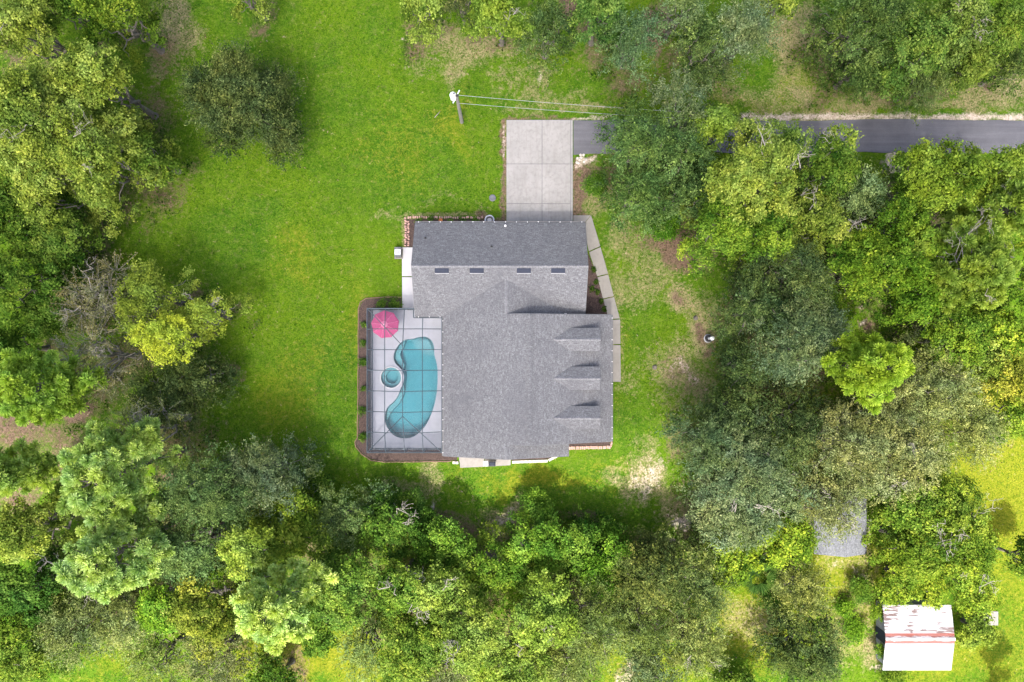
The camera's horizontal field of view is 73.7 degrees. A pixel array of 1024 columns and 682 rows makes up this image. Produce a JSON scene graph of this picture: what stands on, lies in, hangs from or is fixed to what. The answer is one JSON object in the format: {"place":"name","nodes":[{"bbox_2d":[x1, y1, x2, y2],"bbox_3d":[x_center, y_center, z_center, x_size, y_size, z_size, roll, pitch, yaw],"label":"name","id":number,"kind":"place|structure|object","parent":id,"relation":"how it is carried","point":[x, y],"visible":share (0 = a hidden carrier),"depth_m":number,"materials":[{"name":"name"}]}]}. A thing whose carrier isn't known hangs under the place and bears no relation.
{"place":"outdoors","nodes":[
{"label":"outdoors","id":0,"kind":"place"},
{"bbox_2d":[0,0,1023,681],"bbox_3d":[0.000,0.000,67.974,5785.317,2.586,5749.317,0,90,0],"label":"ground","id":1,"kind":"structure","parent":0,"point":[370,264],"depth_m":66.73,"materials":[{"name":"green plant"}]},
{"bbox_2d":[0,437,61,497],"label":"pine tree","id":2,"kind":"object","parent":1,"relation":"on","point":[26,478],"visible":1,"depth_m":55.92,"materials":[{"name":"green plant"}]},
{"bbox_2d":[0,533,66,630],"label":"broadleaf tree","id":3,"kind":"object","parent":1,"relation":"on","point":[23,590],"visible":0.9,"depth_m":58.92,"materials":[{"name":"green plant"}]},
{"bbox_2d":[0,0,69,63],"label":"broadleaf tree","id":4,"kind":"object","parent":1,"relation":"on","point":[35,28],"visible":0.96,"depth_m":56.80,"materials":[{"name":"green plant"}]},
{"bbox_2d":[0,480,78,566],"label":"broadleaf tree","id":5,"kind":"object","parent":1,"relation":"on","point":[15,538],"visible":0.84,"depth_m":57.23,"materials":[{"name":"green plant"}]},
{"bbox_2d":[0,584,87,681],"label":"broadleaf tree","id":6,"kind":"object","parent":1,"relation":"on","point":[28,662],"visible":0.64,"depth_m":59.13,"materials":[{"name":"green plant"}]},
{"bbox_2d":[0,248,90,341],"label":"broadleaf tree","id":7,"kind":"object","parent":1,"relation":"on","point":[12,277],"visible":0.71,"depth_m":58.07,"materials":[{"name":"green plant"}]},
{"bbox_2d":[5,190,108,289],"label":"broadleaf tree","id":8,"kind":"object","parent":1,"relation":"on","point":[55,249],"visible":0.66,"depth_m":59.68,"materials":[{"name":"green plant"}]},
{"bbox_2d":[0,345,121,426],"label":"pine tree","id":9,"kind":"object","parent":1,"relation":"on","point":[22,386],"visible":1,"depth_m":54.21,"materials":[{"name":"green plant"}]},
{"bbox_2d":[4,160,124,240],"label":"broadleaf tree","id":10,"kind":"object","parent":1,"relation":"on","point":[37,191],"visible":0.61,"depth_m":57.20,"materials":[{"name":"green plant"}]},
{"bbox_2d":[15,268,114,337],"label":"broadleaf tree","id":11,"kind":"object","parent":1,"relation":"on","point":[41,315],"visible":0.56,"depth_m":60.01,"materials":[{"name":"green plant"}]},
{"bbox_2d":[0,53,157,201],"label":"broadleaf tree","id":12,"kind":"object","parent":1,"relation":"on","point":[22,90],"visible":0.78,"depth_m":54.87,"materials":[{"name":"green plant"}]},
{"bbox_2d":[30,585,130,675],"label":"oak tree","id":13,"kind":"object","parent":1,"relation":"on","point":[67,634],"visible":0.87,"depth_m":58.91,"materials":[{"name":"green plant"}]},
{"bbox_2d":[41,38,158,146],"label":"broadleaf tree","id":14,"kind":"object","parent":1,"relation":"on","point":[90,75],"visible":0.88,"depth_m":55.89,"materials":[{"name":"green plant"}]},
{"bbox_2d":[48,249,151,349],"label":"bare tree","id":15,"kind":"object","parent":1,"relation":"on","point":[98,286],"visible":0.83,"depth_m":59.61,"materials":[{"name":"grey plant"}]},
{"bbox_2d":[49,311,151,403],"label":"bare tree","id":16,"kind":"object","parent":1,"relation":"on","point":[94,350],"visible":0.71,"depth_m":59.17,"materials":[{"name":"grey plant"}]},
{"bbox_2d":[31,494,184,608],"bbox_3d":[-32.017,16.930,58.308,8.810,17.140,8.738,0,90,0],"label":"pine tree","id":17,"kind":"object","parent":1,"relation":"on","point":[93,570],"visible":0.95,"depth_m":53.16,"materials":[{"name":"green plant"}]},
{"bbox_2d":[53,106,183,223],"bbox_3d":[-34.398,-15.366,60.417,7.618,12.901,9.776,30,90,0],"label":"broadleaf tree","id":18,"kind":"object","parent":1,"relation":"on","point":[83,151],"visible":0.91,"depth_m":57.04,"materials":[{"name":"green plant"}]},
{"bbox_2d":[69,0,168,76],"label":"broadleaf tree","id":19,"kind":"object","parent":1,"relation":"on","point":[137,9],"visible":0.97,"depth_m":59.60,"materials":[{"name":"green plant"}]},
{"bbox_2d":[56,414,191,532],"bbox_3d":[-32.093,10.956,58.616,10.121,16.505,9.830,0,90,0],"label":"pine tree","id":20,"kind":"object","parent":1,"relation":"on","point":[94,464],"visible":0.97,"depth_m":53.07,"materials":[{"name":"green plant"}]},
{"bbox_2d":[81,584,175,662],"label":"oak tree","id":21,"kind":"object","parent":1,"relation":"on","point":[128,620],"visible":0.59,"depth_m":59.15,"materials":[{"name":"green plant"}]},
{"bbox_2d":[108,256,200,334],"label":"yellow tree","id":22,"kind":"object","parent":1,"relation":"on","point":[144,287],"visible":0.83,"depth_m":59.43,"materials":[{"name":"green plant"}]},
{"bbox_2d":[119,351,212,449],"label":"oak tree","id":23,"kind":"object","parent":1,"relation":"on","point":[149,394],"visible":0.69,"depth_m":60.07,"materials":[{"name":"green plant"}]},
{"bbox_2d":[124,303,227,368],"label":"yellow tree","id":24,"kind":"object","parent":1,"relation":"on","point":[162,338],"visible":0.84,"depth_m":58.16,"materials":[{"name":"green plant"}]},
{"bbox_2d":[150,341,249,423],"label":"oak tree","id":25,"kind":"object","parent":1,"relation":"on","point":[196,377],"visible":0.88,"depth_m":60.93,"materials":[{"name":"green plant"}]},
{"bbox_2d":[152,489,257,597],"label":"oak tree","id":26,"kind":"object","parent":1,"relation":"on","point":[184,557],"visible":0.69,"depth_m":58.04,"materials":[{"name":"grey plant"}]},
{"bbox_2d":[148,435,274,536],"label":"oak tree","id":27,"kind":"object","parent":1,"relation":"on","point":[187,493],"visible":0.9,"depth_m":57.27,"materials":[{"name":"green plant"}]},
{"bbox_2d":[160,563,264,664],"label":"broadleaf tree","id":28,"kind":"object","parent":1,"relation":"on","point":[220,616],"visible":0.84,"depth_m":57.68,"materials":[{"name":"green plant"}]},
{"bbox_2d":[171,623,274,681],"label":"oak tree","id":29,"kind":"object","parent":1,"relation":"on","point":[231,663],"visible":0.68,"depth_m":60.17,"materials":[{"name":"green plant"}]},
{"bbox_2d":[171,37,311,171],"bbox_3d":[-24.376,-21.228,61.853,11.916,10.029,10.943,0,90,0],"label":"oak tree","id":30,"kind":"object","parent":1,"relation":"on","point":[227,83],"visible":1,"depth_m":59.43,"materials":[{"name":"green plant"}]},
{"bbox_2d":[214,499,280,583],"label":"broadleaf tree","id":31,"kind":"object","parent":1,"relation":"on","point":[244,547],"visible":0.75,"depth_m":57.70,"materials":[{"name":"green plant"}]},
{"bbox_2d":[212,429,329,523],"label":"oak tree","id":32,"kind":"object","parent":1,"relation":"on","point":[258,465],"visible":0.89,"depth_m":59.48,"materials":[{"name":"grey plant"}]},
{"bbox_2d":[229,556,339,656],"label":"pine tree","id":33,"kind":"object","parent":1,"relation":"on","point":[279,618],"visible":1,"depth_m":54.04,"materials":[{"name":"green plant"}]},
{"bbox_2d":[248,470,335,568],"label":"broadleaf tree","id":34,"kind":"object","parent":1,"relation":"on","point":[295,531],"visible":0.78,"depth_m":60.86,"materials":[{"name":"green plant"}]},
{"bbox_2d":[305,534,384,639],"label":"broadleaf tree","id":35,"kind":"object","parent":1,"relation":"on","point":[343,594],"visible":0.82,"depth_m":58.46,"materials":[{"name":"green plant"}]},
{"bbox_2d":[306,478,397,554],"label":"oak tree","id":36,"kind":"object","parent":1,"relation":"on","point":[351,512],"visible":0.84,"depth_m":61.86,"materials":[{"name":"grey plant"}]},
{"bbox_2d":[333,587,390,681],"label":"oak tree","id":37,"kind":"object","parent":1,"relation":"on","point":[358,658],"visible":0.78,"depth_m":60.59,"materials":[{"name":"green plant"}]},
{"bbox_2d":[352,478,436,564],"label":"broadleaf tree","id":38,"kind":"object","parent":1,"relation":"on","point":[406,523],"visible":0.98,"depth_m":61.84,"materials":[{"name":"green plant"}]},
{"bbox_2d":[373,310,440,447],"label":"pool deck","id":39,"kind":"structure","parent":1,"relation":"on","point":[432,333],"depth_m":66.57,"materials":[{"name":"paint"}]},
{"bbox_2d":[366,308,441,452],"bbox_3d":[-10.090,3.675,64.739,7.115,3.657,13.669,0,90,0],"label":"pool enclosure","id":40,"kind":"object","parent":39,"relation":"on","point":[369,385],"visible":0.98,"depth_m":64.03,"materials":[{"name":"metal"}]},
{"bbox_2d":[385,337,437,437],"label":"swimming pool","id":41,"kind":"structure","parent":39,"relation":"in","point":[412,360],"depth_m":67.92,"materials":[{"name":"liquid"}]},
{"bbox_2d":[369,551,450,622],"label":"broadleaf tree","id":42,"kind":"object","parent":1,"relation":"on","point":[397,593],"visible":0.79,"depth_m":58.17,"materials":[{"name":"green plant"}]},
{"bbox_2d":[371,607,457,681],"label":"broadleaf tree","id":43,"kind":"object","parent":1,"relation":"on","point":[413,640],"visible":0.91,"depth_m":58.58,"materials":[{"name":"green plant"}]},
{"bbox_2d":[408,546,476,626],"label":"broadleaf tree","id":44,"kind":"object","parent":1,"relation":"on","point":[449,582],"visible":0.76,"depth_m":58.47,"materials":[{"name":"green plant"}]},
{"bbox_2d":[411,514,476,568],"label":"broadleaf tree","id":45,"kind":"object","parent":1,"relation":"on","point":[441,536],"visible":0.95,"depth_m":61.23,"materials":[{"name":"green plant"}]},
{"bbox_2d":[422,577,513,677],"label":"broadleaf tree","id":46,"kind":"object","parent":1,"relation":"on","point":[465,629],"visible":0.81,"depth_m":57.75,"materials":[{"name":"green plant"}]},
{"bbox_2d":[449,515,546,602],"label":"broadleaf tree","id":47,"kind":"object","parent":1,"relation":"on","point":[501,568],"visible":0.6,"depth_m":61.04,"materials":[{"name":"green plant"}]},
{"bbox_2d":[459,0,536,46],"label":"broadleaf tree","id":48,"kind":"object","parent":1,"relation":"on","point":[485,16],"visible":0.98,"depth_m":58.49,"materials":[{"name":"green plant"}]},
{"bbox_2d":[411,221,612,459],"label":"house","id":49,"kind":"structure","parent":1,"relation":"on","point":[527,356],"depth_m":62.51,"materials":[{"name":"grey"}]},
{"bbox_2d":[469,626,557,681],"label":"broadleaf tree","id":50,"kind":"object","parent":1,"relation":"on","point":[507,659],"visible":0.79,"depth_m":58.44,"materials":[{"name":"green plant"}]},
{"bbox_2d":[52,1,999,681],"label":"undergrowth","id":51,"kind":"object","parent":1,"relation":"on","point":[162,129],"visible":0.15,"depth_m":66.12,"materials":[{"name":"green plant"}]},
{"bbox_2d":[502,484,572,587],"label":"broadleaf tree","id":52,"kind":"object","parent":1,"relation":"on","point":[536,544],"visible":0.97,"depth_m":60.64,"materials":[{"name":"green plant"}]},
{"bbox_2d":[505,550,584,655],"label":"broadleaf tree","id":53,"kind":"object","parent":1,"relation":"on","point":[546,613],"visible":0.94,"depth_m":57.11,"materials":[{"name":"green plant"}]},
{"bbox_2d":[509,0,583,82],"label":"oak tree","id":54,"kind":"object","parent":1,"relation":"on","point":[546,24],"visible":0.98,"depth_m":60.20,"materials":[{"name":"green plant"}]},
{"bbox_2d":[550,549,647,679],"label":"oak tree","id":55,"kind":"object","parent":1,"relation":"on","point":[593,632],"visible":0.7,"depth_m":58.44,"materials":[{"name":"green plant"}]},
{"bbox_2d":[567,519,640,606],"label":"broadleaf tree","id":56,"kind":"object","parent":1,"relation":"on","point":[599,563],"visible":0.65,"depth_m":60.70,"materials":[{"name":"green plant"}]},
{"bbox_2d":[589,154,679,240],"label":"oak tree","id":57,"kind":"object","parent":1,"relation":"on","point":[641,193],"visible":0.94,"depth_m":59.08,"materials":[{"name":"green plant"}]},
{"bbox_2d":[592,4,678,90],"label":"oak tree","id":58,"kind":"object","parent":1,"relation":"on","point":[644,35],"visible":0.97,"depth_m":59.48,"materials":[{"name":"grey plant"}]},
{"bbox_2d":[591,88,685,199],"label":"oak tree","id":59,"kind":"object","parent":1,"relation":"on","point":[627,134],"visible":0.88,"depth_m":58.11,"materials":[{"name":"green plant"}]},
{"bbox_2d":[596,585,690,671],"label":"oak tree","id":60,"kind":"object","parent":1,"relation":"on","point":[645,636],"visible":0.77,"depth_m":59.68,"materials":[{"name":"green plant"}]},
{"bbox_2d":[598,517,692,619],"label":"oak tree","id":61,"kind":"object","parent":1,"relation":"on","point":[646,568],"visible":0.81,"depth_m":59.13,"materials":[{"name":"green plant"}]},
{"bbox_2d":[632,105,721,208],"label":"oak tree","id":62,"kind":"object","parent":1,"relation":"on","point":[692,146],"visible":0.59,"depth_m":58.24,"materials":[{"name":"green plant"}]},
{"bbox_2d":[645,62,720,157],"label":"oak tree","id":63,"kind":"object","parent":1,"relation":"on","point":[678,91],"visible":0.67,"depth_m":58.80,"materials":[{"name":"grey plant"}]},
{"bbox_2d":[635,528,740,624],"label":"oak tree","id":64,"kind":"object","parent":1,"relation":"on","point":[702,590],"visible":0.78,"depth_m":59.10,"materials":[{"name":"green plant"}]},
{"bbox_2d":[655,599,733,681],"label":"oak tree","id":65,"kind":"object","parent":1,"relation":"on","point":[691,634],"visible":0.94,"depth_m":61.72,"materials":[{"name":"green plant"}]},
{"bbox_2d":[649,401,759,481],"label":"oak tree","id":66,"kind":"object","parent":1,"relation":"on","point":[714,442],"visible":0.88,"depth_m":58.62,"materials":[{"name":"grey plant"}]},
{"bbox_2d":[670,1,743,98],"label":"oak tree","id":67,"kind":"object","parent":1,"relation":"on","point":[704,33],"visible":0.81,"depth_m":59.83,"materials":[{"name":"green plant"}]},
{"bbox_2d":[676,189,754,277],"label":"broadleaf tree","id":68,"kind":"object","parent":1,"relation":"on","point":[723,240],"visible":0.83,"depth_m":57.47,"materials":[{"name":"green plant"}]},
{"bbox_2d":[680,378,776,446],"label":"oak tree","id":69,"kind":"object","parent":1,"relation":"on","point":[734,405],"visible":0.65,"depth_m":59.85,"materials":[{"name":"green plant"}]},
{"bbox_2d":[670,454,789,559],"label":"oak tree","id":70,"kind":"object","parent":1,"relation":"on","point":[746,518],"visible":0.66,"depth_m":58.99,"materials":[{"name":"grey plant"}]},
{"bbox_2d":[682,0,789,92],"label":"oak tree","id":71,"kind":"object","parent":1,"relation":"on","point":[756,31],"visible":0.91,"depth_m":58.43,"materials":[{"name":"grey plant"}]},
{"bbox_2d":[687,400,796,515],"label":"oak tree","id":72,"kind":"object","parent":1,"relation":"on","point":[745,471],"visible":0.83,"depth_m":57.94,"materials":[{"name":"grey plant"}]},
{"bbox_2d":[673,109,812,243],"bbox_3d":[20.591,-13.777,59.898,9.820,13.938,10.777,28,90,0],"label":"broadleaf tree","id":73,"kind":"object","parent":1,"relation":"on","point":[739,183],"visible":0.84,"depth_m":55.46,"materials":[{"name":"green plant"}]},
{"bbox_2d":[703,263,810,359],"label":"oak tree","id":74,"kind":"object","parent":1,"relation":"on","point":[747,299],"visible":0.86,"depth_m":59.35,"materials":[{"name":"green plant"}]},
{"bbox_2d":[721,200,801,277],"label":"broadleaf tree","id":75,"kind":"object","parent":1,"relation":"on","point":[766,229],"visible":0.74,"depth_m":57.64,"materials":[{"name":"green plant"}]},
{"bbox_2d":[741,500,821,571],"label":"broadleaf tree","id":76,"kind":"object","parent":1,"relation":"on","point":[780,548],"visible":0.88,"depth_m":60.01,"materials":[{"name":"green plant"}]},
{"bbox_2d":[729,233,844,314],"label":"oak tree","id":77,"kind":"object","parent":1,"relation":"on","point":[816,276],"visible":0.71,"depth_m":57.88,"materials":[{"name":"green plant"}]},
{"bbox_2d":[749,369,834,480],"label":"oak tree","id":78,"kind":"object","parent":1,"relation":"on","point":[801,437],"visible":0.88,"depth_m":59.70,"materials":[{"name":"green plant"}]},
{"bbox_2d":[734,284,855,397],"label":"oak tree","id":79,"kind":"object","parent":1,"relation":"on","point":[818,333],"visible":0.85,"depth_m":58.07,"materials":[{"name":"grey plant"}]},
{"bbox_2d":[741,592,853,681],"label":"oak tree","id":80,"kind":"object","parent":1,"relation":"on","point":[826,657],"visible":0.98,"depth_m":60.40,"materials":[{"name":"green plant"}]},
{"bbox_2d":[759,532,846,632],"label":"oak tree","id":81,"kind":"object","parent":1,"relation":"on","point":[787,576],"visible":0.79,"depth_m":61.20,"materials":[{"name":"green plant"}]},
{"bbox_2d":[763,122,864,211],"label":"broadleaf tree","id":82,"kind":"object","parent":1,"relation":"on","point":[833,163],"visible":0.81,"depth_m":57.28,"materials":[{"name":"green plant"}]},
{"bbox_2d":[777,178,865,269],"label":"broadleaf tree","id":83,"kind":"object","parent":1,"relation":"on","point":[824,213],"visible":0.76,"depth_m":57.60,"materials":[{"name":"green plant"}]},
{"bbox_2d":[783,463,876,548],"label":"oak tree","id":84,"kind":"object","parent":1,"relation":"on","point":[842,494],"visible":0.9,"depth_m":59.85,"materials":[{"name":"green plant"}]},
{"bbox_2d":[788,389,885,488],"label":"oak tree","id":85,"kind":"object","parent":1,"relation":"on","point":[837,456],"visible":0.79,"depth_m":58.65,"materials":[{"name":"green plant"}]},
{"bbox_2d":[794,223,914,319],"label":"broadleaf tree","id":86,"kind":"object","parent":1,"relation":"on","point":[859,266],"visible":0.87,"depth_m":56.59,"materials":[{"name":"green plant"}]},
{"bbox_2d":[795,0,924,104],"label":"oak tree","id":87,"kind":"object","parent":1,"relation":"on","point":[881,15],"visible":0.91,"depth_m":59.05,"materials":[{"name":"green plant"}]},
{"bbox_2d":[813,331,915,414],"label":"tree","id":88,"kind":"object","parent":1,"relation":"on","point":[882,365],"visible":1,"depth_m":54.08,"materials":[{"name":"green plant"}]},
{"bbox_2d":[827,220,961,327],"bbox_3d":[34.525,-6.273,60.711,8.497,12.311,10.273,-38,90,0],"label":"broadleaf tree","id":89,"kind":"object","parent":1,"relation":"on","point":[912,303],"visible":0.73,"depth_m":56.48,"materials":[{"name":"green plant"}]},
{"bbox_2d":[832,397,962,510],"bbox_3d":[33.950,9.889,61.116,9.151,11.501,11.518,-31,90,0],"label":"oak tree","id":90,"kind":"object","parent":1,"relation":"on","point":[913,454],"visible":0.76,"depth_m":58.08,"materials":[{"name":"green plant"}]},
{"bbox_2d":[856,464,941,544],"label":"broadleaf tree","id":91,"kind":"object","parent":1,"relation":"on","point":[915,523],"visible":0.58,"depth_m":59.62,"materials":[{"name":"green plant"}]},
{"bbox_2d":[860,499,954,583],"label":"broadleaf tree","id":92,"kind":"object","parent":1,"relation":"on","point":[912,554],"visible":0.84,"depth_m":59.55,"materials":[{"name":"green plant"}]},
{"bbox_2d":[868,2,961,102],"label":"broadleaf tree","id":93,"kind":"object","parent":1,"relation":"on","point":[920,37],"visible":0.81,"depth_m":58.52,"materials":[{"name":"green plant"}]},
{"bbox_2d":[876,600,955,669],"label":"metal roof shed","id":94,"kind":"structure","parent":1,"relation":"on","point":[915,637],"depth_m":64.43,"materials":[{"name":"white metal"}]},
{"bbox_2d":[848,134,994,228],"bbox_3d":[35.497,-13.452,60.222,8.823,13.290,8.429,0,90,0],"label":"broadleaf tree","id":95,"kind":"object","parent":1,"relation":"on","point":[922,160],"visible":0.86,"depth_m":55.71,"materials":[{"name":"green plant"}]},
{"bbox_2d":[884,325,991,434],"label":"oak tree","id":96,"kind":"object","parent":1,"relation":"on","point":[931,402],"visible":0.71,"depth_m":58.61,"materials":[{"name":"green plant"}]},
{"bbox_2d":[884,458,1003,566],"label":"broadleaf tree","id":97,"kind":"object","parent":1,"relation":"on","point":[954,501],"visible":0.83,"depth_m":58.00,"materials":[{"name":"green plant"}]},
{"bbox_2d":[892,303,1000,372],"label":"broadleaf tree","id":98,"kind":"object","parent":1,"relation":"on","point":[970,325],"visible":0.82,"depth_m":58.35,"materials":[{"name":"green plant"}]},
{"bbox_2d":[903,0,999,79],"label":"broadleaf tree","id":99,"kind":"object","parent":1,"relation":"on","point":[973,16],"visible":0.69,"depth_m":57.90,"materials":[{"name":"green plant"}]},
{"bbox_2d":[904,376,1014,472],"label":"oak tree","id":100,"kind":"object","parent":1,"relation":"on","point":[979,427],"visible":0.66,"depth_m":59.03,"materials":[{"name":"green plant"}]},
{"bbox_2d":[908,206,1022,315],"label":"broadleaf tree","id":101,"kind":"object","parent":1,"relation":"on","point":[985,271],"visible":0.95,"depth_m":54.15,"materials":[{"name":"green plant"}]},
{"bbox_2d":[934,168,1023,249],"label":"tree","id":102,"kind":"object","parent":1,"relation":"on","point":[1007,222],"visible":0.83,"depth_m":54.75,"materials":[{"name":"green plant"}]},
{"bbox_2d":[506,120,572,220],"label":"driveway","id":103,"kind":"structure","parent":0,"point":[537,161],"depth_m":66.61,"materials":[{"name":"concrete"}]},
{"bbox_2d":[573,119,1023,154],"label":"road","id":104,"kind":"structure","parent":0,"point":[885,135],"depth_m":66.65,"materials":[{"name":"grey asphalt"}]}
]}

